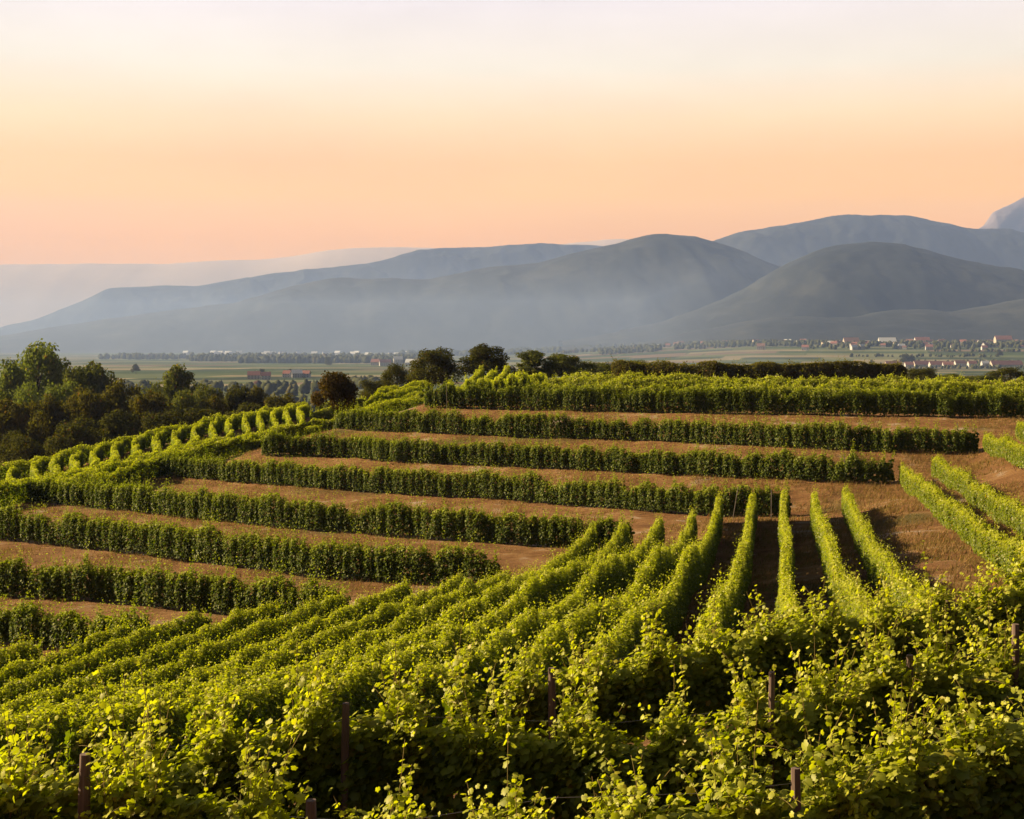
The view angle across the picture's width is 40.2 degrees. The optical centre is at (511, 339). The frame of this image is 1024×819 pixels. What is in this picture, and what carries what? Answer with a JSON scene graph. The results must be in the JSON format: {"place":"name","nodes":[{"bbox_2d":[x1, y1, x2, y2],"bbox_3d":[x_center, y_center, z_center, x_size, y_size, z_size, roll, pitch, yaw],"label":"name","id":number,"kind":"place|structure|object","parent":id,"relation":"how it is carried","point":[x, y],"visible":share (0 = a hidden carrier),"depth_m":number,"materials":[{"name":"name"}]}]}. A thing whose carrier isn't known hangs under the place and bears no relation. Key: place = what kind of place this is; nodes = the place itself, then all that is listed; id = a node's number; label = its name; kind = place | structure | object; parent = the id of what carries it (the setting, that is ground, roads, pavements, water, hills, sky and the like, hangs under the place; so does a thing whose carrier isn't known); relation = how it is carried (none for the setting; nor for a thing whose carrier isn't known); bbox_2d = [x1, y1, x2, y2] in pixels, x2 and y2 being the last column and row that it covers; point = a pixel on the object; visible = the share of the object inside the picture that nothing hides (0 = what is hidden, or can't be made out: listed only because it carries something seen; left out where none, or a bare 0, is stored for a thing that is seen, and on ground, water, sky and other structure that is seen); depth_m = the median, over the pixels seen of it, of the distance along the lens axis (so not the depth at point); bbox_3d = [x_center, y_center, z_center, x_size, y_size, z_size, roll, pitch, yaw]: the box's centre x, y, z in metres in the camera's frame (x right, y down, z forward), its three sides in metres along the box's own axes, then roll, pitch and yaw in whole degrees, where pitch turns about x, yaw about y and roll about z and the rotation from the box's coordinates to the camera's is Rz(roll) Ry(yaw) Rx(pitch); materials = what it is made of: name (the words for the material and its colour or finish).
{"place":"outdoors","nodes":[
{"label":"outdoors","id":0,"kind":"place"},
{"bbox_2d":[0,243,601,335],"bbox_3d":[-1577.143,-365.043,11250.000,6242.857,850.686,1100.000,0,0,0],"label":"mountain","id":1,"kind":"structure","parent":0,"point":[130,301],"depth_m":11208.81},
{"bbox_2d":[0,239,628,326],"bbox_3d":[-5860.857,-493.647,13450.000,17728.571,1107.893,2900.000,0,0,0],"label":"mountain","id":2,"kind":"structure","parent":0,"point":[29,292],"depth_m":13633.61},
{"bbox_2d":[0,234,779,352],"bbox_3d":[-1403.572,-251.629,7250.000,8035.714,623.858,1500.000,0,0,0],"label":"mountain","id":3,"kind":"structure","parent":0,"point":[640,281],"depth_m":6873.16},
{"bbox_2d":[0,379,1023,818],"bbox_3d":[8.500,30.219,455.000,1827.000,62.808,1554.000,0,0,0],"label":"hillside ground","id":4,"kind":"structure","parent":0,"point":[510,555],"depth_m":87.25,"materials":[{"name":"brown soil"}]},
{"bbox_2d":[0,357,31,421],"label":"tree","id":5,"kind":"object","parent":4,"relation":"on","point":[10,378],"visible":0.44,"depth_m":283.04,"materials":[{"name":"green plant"}]},
{"bbox_2d":[0,624,43,683],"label":"vine row","id":6,"kind":"object","parent":4,"relation":"on","point":[21,649],"visible":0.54,"depth_m":49.12,"materials":[{"name":"green plant"}]},
{"bbox_2d":[0,397,44,477],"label":"tree","id":7,"kind":"object","parent":4,"relation":"on","point":[15,416],"visible":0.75,"depth_m":198.76,"materials":[{"name":"green plant"}]},
{"bbox_2d":[2,377,43,461],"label":"tree","id":8,"kind":"object","parent":4,"relation":"on","point":[25,393],"visible":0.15,"depth_m":249.19,"materials":[{"name":"green plant"}]},
{"bbox_2d":[0,428,52,478],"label":"tree","id":9,"kind":"object","parent":4,"relation":"on","point":[18,445],"visible":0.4,"depth_m":171.23,"materials":[{"name":"green plant"}]},
{"bbox_2d":[12,338,72,402],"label":"tree","id":10,"kind":"object","parent":4,"relation":"on","point":[39,364],"visible":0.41,"depth_m":297.54,"materials":[{"name":"green plant"}]},
{"bbox_2d":[23,394,71,458],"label":"tree","id":11,"kind":"object","parent":4,"relation":"on","point":[41,428],"visible":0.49,"depth_m":204.30,"materials":[{"name":"green plant"}]},
{"bbox_2d":[34,378,79,440],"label":"tree","id":12,"kind":"object","parent":4,"relation":"on","point":[53,391],"visible":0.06,"depth_m":244.60,"materials":[{"name":"green plant"}]},
{"bbox_2d":[0,607,134,697],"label":"vine row","id":13,"kind":"object","parent":4,"relation":"on","point":[23,673],"visible":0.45,"depth_m":48.22,"materials":[{"name":"green plant"}]},
{"bbox_2d":[55,367,87,394],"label":"tree","id":14,"kind":"object","parent":4,"relation":"on","point":[72,376],"visible":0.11,"depth_m":269.29,"materials":[{"name":"green plant"}]},
{"bbox_2d":[41,416,104,457],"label":"tree","id":15,"kind":"object","parent":4,"relation":"on","point":[75,433],"visible":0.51,"depth_m":178.82,"materials":[{"name":"green plant"}]},
{"bbox_2d":[0,576,154,649],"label":"vine row","id":16,"kind":"object","parent":4,"relation":"on","point":[49,628],"visible":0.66,"depth_m":56.01,"materials":[{"name":"green plant"}]},
{"bbox_2d":[78,752,90,818],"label":"trellis post","id":17,"kind":"object","parent":4,"relation":"on","point":[84,798],"visible":1,"depth_m":11.76,"materials":[{"name":"brown wood"}]},
{"bbox_2d":[61,384,109,438],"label":"tree","id":18,"kind":"object","parent":4,"relation":"on","point":[80,406],"visible":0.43,"depth_m":207.13,"materials":[{"name":"green plant"}]},
{"bbox_2d":[72,360,116,408],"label":"tree","id":19,"kind":"object","parent":4,"relation":"on","point":[95,381],"visible":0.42,"depth_m":279.38,"materials":[{"name":"green plant"}]},
{"bbox_2d":[0,596,214,713],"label":"vine row","id":20,"kind":"object","parent":4,"relation":"on","point":[196,621],"visible":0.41,"depth_m":47.21,"materials":[{"name":"green plant"}]},
{"bbox_2d":[92,378,142,431],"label":"tree","id":21,"kind":"object","parent":4,"relation":"on","point":[115,396],"visible":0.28,"depth_m":210.68,"materials":[{"name":"green plant"}]},
{"bbox_2d":[0,433,243,508],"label":"vine row","id":22,"kind":"object","parent":4,"relation":"on","point":[143,470],"visible":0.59,"depth_m":112.17,"materials":[{"name":"green plant"}]},
{"bbox_2d":[95,408,149,454],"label":"tree","id":23,"kind":"object","parent":4,"relation":"on","point":[115,425],"visible":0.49,"depth_m":184.76,"materials":[{"name":"green plant"}]},
{"bbox_2d":[0,585,283,715],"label":"vine row","id":24,"kind":"object","parent":4,"relation":"on","point":[153,655],"visible":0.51,"depth_m":46.11,"materials":[{"name":"green plant"}]},
{"bbox_2d":[128,389,172,431],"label":"tree","id":25,"kind":"object","parent":4,"relation":"on","point":[154,403],"visible":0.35,"depth_m":206.48,"materials":[{"name":"green plant"}]},
{"bbox_2d":[0,421,306,503],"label":"vine row","id":26,"kind":"object","parent":4,"relation":"on","point":[290,430],"visible":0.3,"depth_m":121.50,"materials":[{"name":"green plant"}]},
{"bbox_2d":[142,426,165,457],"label":"vine row","id":27,"kind":"object","parent":4,"relation":"on","point":[158,441],"visible":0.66,"depth_m":132.77,"materials":[{"name":"green plant"}]},
{"bbox_2d":[0,398,310,483],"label":"vine row","id":28,"kind":"object","parent":4,"relation":"on","point":[107,445],"visible":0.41,"depth_m":135.36,"materials":[{"name":"green plant"}]},
{"bbox_2d":[141,406,184,443],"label":"tree","id":29,"kind":"object","parent":4,"relation":"on","point":[168,421],"visible":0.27,"depth_m":189.40,"materials":[{"name":"green plant"}]},
{"bbox_2d":[38,421,299,480],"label":"vine row","id":30,"kind":"object","parent":4,"relation":"on","point":[131,457],"visible":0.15,"depth_m":120.14,"materials":[{"name":"green plant"}]},
{"bbox_2d":[0,537,348,615],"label":"vine row","id":31,"kind":"object","parent":4,"relation":"on","point":[15,573],"visible":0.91,"depth_m":63.99,"materials":[{"name":"green plant"}]},
{"bbox_2d":[0,582,350,724],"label":"vine row","id":32,"kind":"object","parent":4,"relation":"on","point":[262,629],"visible":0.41,"depth_m":46.05,"materials":[{"name":"green plant"}]},
{"bbox_2d":[161,363,198,418],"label":"tree","id":33,"kind":"object","parent":4,"relation":"on","point":[177,378],"visible":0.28,"depth_m":260.78,"materials":[{"name":"green plant"}]},
{"bbox_2d":[167,387,202,425],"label":"tree","id":34,"kind":"object","parent":4,"relation":"on","point":[183,400],"visible":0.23,"depth_m":210.03,"materials":[{"name":"green plant"}]},
{"bbox_2d":[179,406,223,434],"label":"tree","id":35,"kind":"object","parent":4,"relation":"on","point":[196,413],"visible":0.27,"depth_m":190.51,"materials":[{"name":"green plant"}]},
{"bbox_2d":[0,573,412,750],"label":"vine row","id":36,"kind":"object","parent":4,"relation":"on","point":[349,612],"visible":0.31,"depth_m":46.40,"materials":[{"name":"green plant"}]},
{"bbox_2d":[193,381,223,409],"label":"tree","id":37,"kind":"object","parent":4,"relation":"on","point":[205,392],"visible":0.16,"depth_m":249.66,"materials":[{"name":"green plant"}]},
{"bbox_2d":[200,394,229,416],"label":"tree","id":38,"kind":"object","parent":4,"relation":"on","point":[216,404],"visible":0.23,"depth_m":211.80,"materials":[{"name":"green plant"}]},
{"bbox_2d":[0,565,464,781],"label":"vine row","id":39,"kind":"object","parent":4,"relation":"on","point":[385,613],"visible":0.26,"depth_m":37.80,"materials":[{"name":"green plant"}]},
{"bbox_2d":[221,382,249,413],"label":"tree","id":40,"kind":"object","parent":4,"relation":"on","point":[235,397],"visible":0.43,"depth_m":220.67,"materials":[{"name":"green plant"}]},
{"bbox_2d":[237,411,255,437],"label":"vine row","id":41,"kind":"object","parent":4,"relation":"on","point":[248,422],"visible":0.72,"depth_m":139.18,"materials":[{"name":"green plant"}]},
{"bbox_2d":[0,486,501,584],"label":"vine row","id":42,"kind":"object","parent":4,"relation":"on","point":[183,542],"visible":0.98,"depth_m":72.47,"materials":[{"name":"green plant"}]},
{"bbox_2d":[246,385,268,407],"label":"tree","id":43,"kind":"object","parent":4,"relation":"on","point":[255,395],"visible":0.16,"depth_m":221.06,"materials":[{"name":"green plant"}]},
{"bbox_2d":[247,409,269,442],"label":"vine row","id":44,"kind":"object","parent":4,"relation":"on","point":[262,419],"visible":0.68,"depth_m":139.72,"materials":[{"name":"green plant"}]},
{"bbox_2d":[264,392,294,415],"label":"tree","id":45,"kind":"object","parent":4,"relation":"on","point":[271,401],"visible":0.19,"depth_m":219.33,"materials":[{"name":"green plant"}]},
{"bbox_2d":[63,560,511,780],"bbox_3d":[-4.011,8.996,43.494,0.712,5.451,38.045,0,0,12],"label":"vine row","id":46,"kind":"object","parent":4,"relation":"on","point":[180,720],"visible":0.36,"depth_m":29.95,"materials":[{"name":"green plant"}]},
{"bbox_2d":[26,467,634,549],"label":"vine row","id":47,"kind":"object","parent":4,"relation":"on","point":[528,531],"visible":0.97,"depth_m":83.52,"materials":[{"name":"green plant"}]},
{"bbox_2d":[309,404,357,421],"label":"vine row","id":48,"kind":"object","parent":4,"relation":"on","point":[327,414],"visible":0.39,"depth_m":140.85,"materials":[{"name":"green plant"}]},
{"bbox_2d":[309,370,358,428],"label":"lone tree","id":49,"kind":"object","parent":4,"relation":"on","point":[340,388],"visible":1,"depth_m":125.52,"materials":[{"name":"green plant"}]},
{"bbox_2d":[340,702,348,818],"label":"trellis post","id":50,"kind":"object","parent":4,"relation":"on","point":[345,738],"visible":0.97,"depth_m":16.06,"materials":[{"name":"brown wood"}]},
{"bbox_2d":[358,379,383,400],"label":"tree","id":51,"kind":"object","parent":4,"relation":"on","point":[370,389],"visible":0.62,"depth_m":177.58,"materials":[{"name":"green plant"}]},
{"bbox_2d":[345,394,423,425],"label":"vine row","id":52,"kind":"object","parent":4,"relation":"on","point":[391,403],"visible":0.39,"depth_m":132.50,"materials":[{"name":"green plant"}]},
{"bbox_2d":[182,516,599,769],"bbox_3d":[-0.618,8.686,49.992,0.881,5.897,51.218,0,0,12],"label":"vine row","id":53,"kind":"object","parent":4,"relation":"on","point":[266,709],"visible":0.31,"depth_m":33.21,"materials":[{"name":"green plant"}]},
{"bbox_2d":[363,384,427,407],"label":"vine row","id":54,"kind":"object","parent":4,"relation":"on","point":[382,397],"visible":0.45,"depth_m":145.13,"materials":[{"name":"green plant"}]},
{"bbox_2d":[379,361,411,391],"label":"tree","id":55,"kind":"object","parent":4,"relation":"on","point":[396,371],"visible":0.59,"depth_m":181.07,"materials":[{"name":"green plant"}]},
{"bbox_2d":[405,346,462,391],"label":"tree","id":56,"kind":"object","parent":4,"relation":"on","point":[439,362],"visible":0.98,"depth_m":174.68,"materials":[{"name":"green plant"}]},
{"bbox_2d":[292,516,630,733],"bbox_3d":[1.205,8.482,50.031,0.813,5.919,51.328,0,0,11],"label":"vine row","id":57,"kind":"object","parent":4,"relation":"on","point":[363,697],"visible":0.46,"depth_m":35.51,"materials":[{"name":"green plant"}]},
{"bbox_2d":[157,446,791,516],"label":"vine row","id":58,"kind":"object","parent":4,"relation":"on","point":[483,483],"visible":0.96,"depth_m":95.75,"materials":[{"name":"green plant"}]},
{"bbox_2d":[456,343,517,375],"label":"tree","id":59,"kind":"object","parent":4,"relation":"on","point":[479,355],"visible":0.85,"depth_m":176.82,"materials":[{"name":"green plant"}]},
{"bbox_2d":[1,408,1019,655],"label":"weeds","id":60,"kind":"object","parent":4,"relation":"on","point":[589,514],"visible":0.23,"depth_m":80.84,"materials":[{"name":"green plant"}]},
{"bbox_2d":[0,571,1023,818],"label":"vine row","id":61,"kind":"object","parent":4,"relation":"on","point":[574,755],"visible":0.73,"depth_m":16.20,"materials":[{"name":"green plant"}]},
{"bbox_2d":[0,648,1023,818],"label":"vine row","id":62,"kind":"object","parent":4,"relation":"on","point":[977,772],"visible":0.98,"depth_m":12.65,"materials":[{"name":"green plant"}]},
{"bbox_2d":[514,350,557,378],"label":"tree","id":63,"kind":"object","parent":4,"relation":"on","point":[531,359],"visible":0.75,"depth_m":180.85,"materials":[{"name":"green plant"}]},
{"bbox_2d":[408,514,664,743],"bbox_3d":[3.147,8.280,50.001,0.835,5.914,51.188,0,0,11],"label":"vine row","id":64,"kind":"object","parent":4,"relation":"on","point":[614,569],"visible":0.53,"depth_m":34.39,"materials":[{"name":"green plant"}]},
{"bbox_2d":[548,667,555,762],"bbox_3d":[0.584,5.716,20.201,0.127,1.967,0.118,0,0,0],"label":"trellis post","id":65,"kind":"object","parent":4,"relation":"on","point":[551,697],"visible":0.46,"depth_m":20.16,"materials":[{"name":"brown wood"}]},
{"bbox_2d":[540,352,583,377],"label":"tree","id":66,"kind":"object","parent":4,"relation":"on","point":[555,362],"visible":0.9,"depth_m":181.02,"materials":[{"name":"green plant"}]},
{"bbox_2d":[260,423,895,483],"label":"vine row","id":67,"kind":"object","parent":4,"relation":"on","point":[728,464],"visible":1,"depth_m":99.97,"materials":[{"name":"green plant"}]},
{"bbox_2d":[565,360,611,377],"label":"tree","id":68,"kind":"object","parent":4,"relation":"on","point":[598,367],"visible":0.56,"depth_m":180.83,"materials":[{"name":"green plant"}]},
{"bbox_2d":[513,497,697,685],"bbox_3d":[4.995,8.086,50.206,0.894,5.960,51.666,0,0,11],"label":"vine row","id":69,"kind":"object","parent":4,"relation":"on","point":[579,621],"visible":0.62,"depth_m":34.68,"materials":[{"name":"green plant"}]},
{"bbox_2d":[585,491,723,682],"bbox_3d":[6.660,7.941,52.455,0.850,6.081,56.246,0,0,11],"label":"vine row","id":70,"kind":"object","parent":4,"relation":"on","point":[696,561],"visible":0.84,"depth_m":41.25,"materials":[{"name":"green plant"}]},
{"bbox_2d":[333,395,979,453],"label":"vine row","id":71,"kind":"object","parent":4,"relation":"on","point":[866,439],"visible":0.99,"depth_m":106.17,"materials":[{"name":"green plant"}]},
{"bbox_2d":[424,372,1023,417],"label":"vine row","id":72,"kind":"object","parent":4,"relation":"on","point":[876,403],"visible":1,"depth_m":114.11,"materials":[{"name":"green plant"}]},
{"bbox_2d":[692,488,758,709],"bbox_3d":[8.515,7.540,52.500,0.910,6.506,56.208,0,0,11],"label":"vine row","id":73,"kind":"object","parent":4,"relation":"on","point":[732,590],"visible":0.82,"depth_m":44.18,"materials":[{"name":"green plant"}]},
{"bbox_2d":[430,540,1023,748],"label":"vine row","id":74,"kind":"object","parent":4,"relation":"on","point":[646,680],"visible":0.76,"depth_m":21.50,"materials":[{"name":"green plant"}]},
{"bbox_2d":[610,356,907,380],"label":"vine row","id":75,"kind":"object","parent":4,"relation":"on","point":[829,369],"visible":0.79,"depth_m":168.40,"materials":[{"name":"green plant"}]},
{"bbox_2d":[767,671,774,789],"bbox_3d":[2.996,4.986,16.201,0.096,2.289,0.086,0,0,0],"label":"trellis post","id":76,"kind":"object","parent":4,"relation":"on","point":[771,699],"visible":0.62,"depth_m":16.17,"materials":[{"name":"brown wood"}]},
{"bbox_2d":[533,375,1023,407],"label":"vine row","id":77,"kind":"object","parent":4,"relation":"on","point":[788,391],"visible":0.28,"depth_m":116.73,"materials":[{"name":"green plant"}]},
{"bbox_2d":[544,373,1020,398],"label":"vine row","id":78,"kind":"object","parent":4,"relation":"on","point":[556,380],"visible":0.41,"depth_m":121.24,"materials":[{"name":"green plant"}]},
{"bbox_2d":[554,369,1023,392],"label":"vine row","id":79,"kind":"object","parent":4,"relation":"on","point":[809,381],"visible":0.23,"depth_m":124.22,"materials":[{"name":"green plant"}]},
{"bbox_2d":[774,484,806,637],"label":"vine row","id":80,"kind":"object","parent":4,"relation":"on","point":[786,576],"visible":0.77,"depth_m":46.78,"materials":[{"name":"green plant"}]},
{"bbox_2d":[564,367,1023,386],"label":"vine row","id":81,"kind":"object","parent":4,"relation":"on","point":[781,378],"visible":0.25,"depth_m":128.02,"materials":[{"name":"green plant"}]},
{"bbox_2d":[791,767,800,812],"bbox_3d":[2.547,4.857,12.501,0.109,2.071,0.096,0,0,0],"label":"trellis post","id":82,"kind":"object","parent":4,"relation":"on","point":[795,781],"visible":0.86,"depth_m":12.46,"materials":[{"name":"brown wood"}]},
{"bbox_2d":[688,444,1023,602],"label":"bank grass","id":83,"kind":"structure","parent":4,"relation":"on","point":[962,585],"depth_m":73.31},
{"bbox_2d":[809,486,905,628],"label":"vine row","id":84,"kind":"object","parent":4,"relation":"on","point":[829,554],"visible":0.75,"depth_m":46.36,"materials":[{"name":"green plant"}]},
{"bbox_2d":[841,480,999,619],"bbox_3d":[13.781,7.154,52.495,0.848,5.842,56.172,0,0,11],"label":"vine row","id":85,"kind":"object","parent":4,"relation":"on","point":[872,553],"visible":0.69,"depth_m":51.31,"materials":[{"name":"green plant"}]},
{"bbox_2d":[907,368,943,380],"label":"tree","id":86,"kind":"object","parent":4,"relation":"on","point":[912,373],"visible":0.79,"depth_m":176.80,"materials":[{"name":"green plant"}]},
{"bbox_2d":[898,458,1023,579],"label":"vine row","id":87,"kind":"object","parent":4,"relation":"on","point":[994,546],"visible":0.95,"depth_m":61.23,"materials":[{"name":"green plant"}]},
{"bbox_2d":[930,450,1023,539],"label":"vine row","id":88,"kind":"object","parent":4,"relation":"on","point":[986,499],"visible":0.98,"depth_m":71.73,"materials":[{"name":"green plant"}]},
{"bbox_2d":[982,424,1023,469],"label":"vine row","id":89,"kind":"object","parent":4,"relation":"on","point":[1009,449],"visible":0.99,"depth_m":87.63,"materials":[{"name":"green plant"}]},
{"bbox_2d":[983,366,1023,381],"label":"tree","id":90,"kind":"object","parent":4,"relation":"on","point":[1011,371],"visible":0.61,"depth_m":182.93,"materials":[{"name":"green plant"}]},
{"bbox_2d":[1011,623,1018,687],"bbox_3d":[6.644,4.829,18.501,0.120,2.154,0.108,0,0,0],"label":"trellis post","id":91,"kind":"object","parent":4,"relation":"on","point":[1015,634],"visible":0.39,"depth_m":18.46,"materials":[{"name":"brown wood"}]},
{"bbox_2d":[0,344,1023,413],"bbox_3d":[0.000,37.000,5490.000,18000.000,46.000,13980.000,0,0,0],"label":"valley plain","id":92,"kind":"structure","parent":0,"point":[226,372],"depth_m":3500.29,"materials":[{"name":"green plant"}]},
{"bbox_2d":[98,351,420,362],"bbox_3d":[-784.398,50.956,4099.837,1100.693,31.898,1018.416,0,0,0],"label":"wood","id":93,"kind":"object","parent":92,"relation":"on","point":[294,357],"visible":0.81,"depth_m":3934.85,"materials":[{"name":"green plant"}]},
{"bbox_2d":[119,375,410,411],"bbox_3d":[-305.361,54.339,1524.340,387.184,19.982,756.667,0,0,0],"label":"wood","id":94,"kind":"object","parent":92,"relation":"on","point":[269,388],"visible":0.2,"depth_m":1566.62,"materials":[{"name":"green plant"}]},
{"bbox_2d":[399,342,640,355],"bbox_3d":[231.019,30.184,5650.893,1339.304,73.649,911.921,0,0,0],"label":"wood","id":95,"kind":"object","parent":92,"relation":"on","point":[545,349],"visible":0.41,"depth_m":5279.69,"materials":[{"name":"green plant"}]},
{"bbox_2d":[560,339,806,354],"bbox_3d":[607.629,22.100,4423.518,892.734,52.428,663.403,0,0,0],"label":"wood","id":96,"kind":"object","parent":92,"relation":"on","point":[647,347],"visible":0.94,"depth_m":4172.05,"materials":[{"name":"green plant"}]},
{"bbox_2d":[690,339,1023,349],"bbox_3d":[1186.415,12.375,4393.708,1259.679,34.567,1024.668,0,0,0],"label":"wood","id":97,"kind":"object","parent":92,"relation":"on","point":[946,343],"visible":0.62,"depth_m":4067.65,"materials":[{"name":"green plant"}]},
{"bbox_2d":[850,348,1023,368],"bbox_3d":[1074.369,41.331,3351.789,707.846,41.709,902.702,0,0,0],"label":"wood","id":98,"kind":"object","parent":92,"relation":"on","point":[973,366],"visible":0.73,"depth_m":3517.55,"materials":[{"name":"green plant"}]},
{"bbox_2d":[0,0,1023,264],"label":"sky","id":99,"kind":"structure","parent":0,"point":[132,131],"materials":[{"name":"orange"}]},
{"bbox_2d":[558,242,1023,346],"bbox_3d":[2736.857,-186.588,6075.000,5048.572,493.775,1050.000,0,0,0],"label":"mountain","id":100,"kind":"structure","parent":0,"point":[853,279],"depth_m":5888.44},
{"bbox_2d":[561,299,1023,350],"bbox_3d":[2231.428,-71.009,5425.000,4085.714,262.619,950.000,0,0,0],"label":"foothill","id":101,"kind":"structure","parent":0,"point":[990,322],"depth_m":5236.47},
{"bbox_2d":[714,214,1023,269],"bbox_3d":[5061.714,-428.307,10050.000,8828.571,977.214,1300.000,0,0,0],"label":"mountain","id":102,"kind":"structure","parent":0,"point":[781,245],"depth_m":9973.27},
{"bbox_2d":[979,197,1023,231],"bbox_3d":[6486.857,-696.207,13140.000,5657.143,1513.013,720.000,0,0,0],"label":"mountain","id":103,"kind":"structure","parent":0,"point":[1010,216],"depth_m":13098.68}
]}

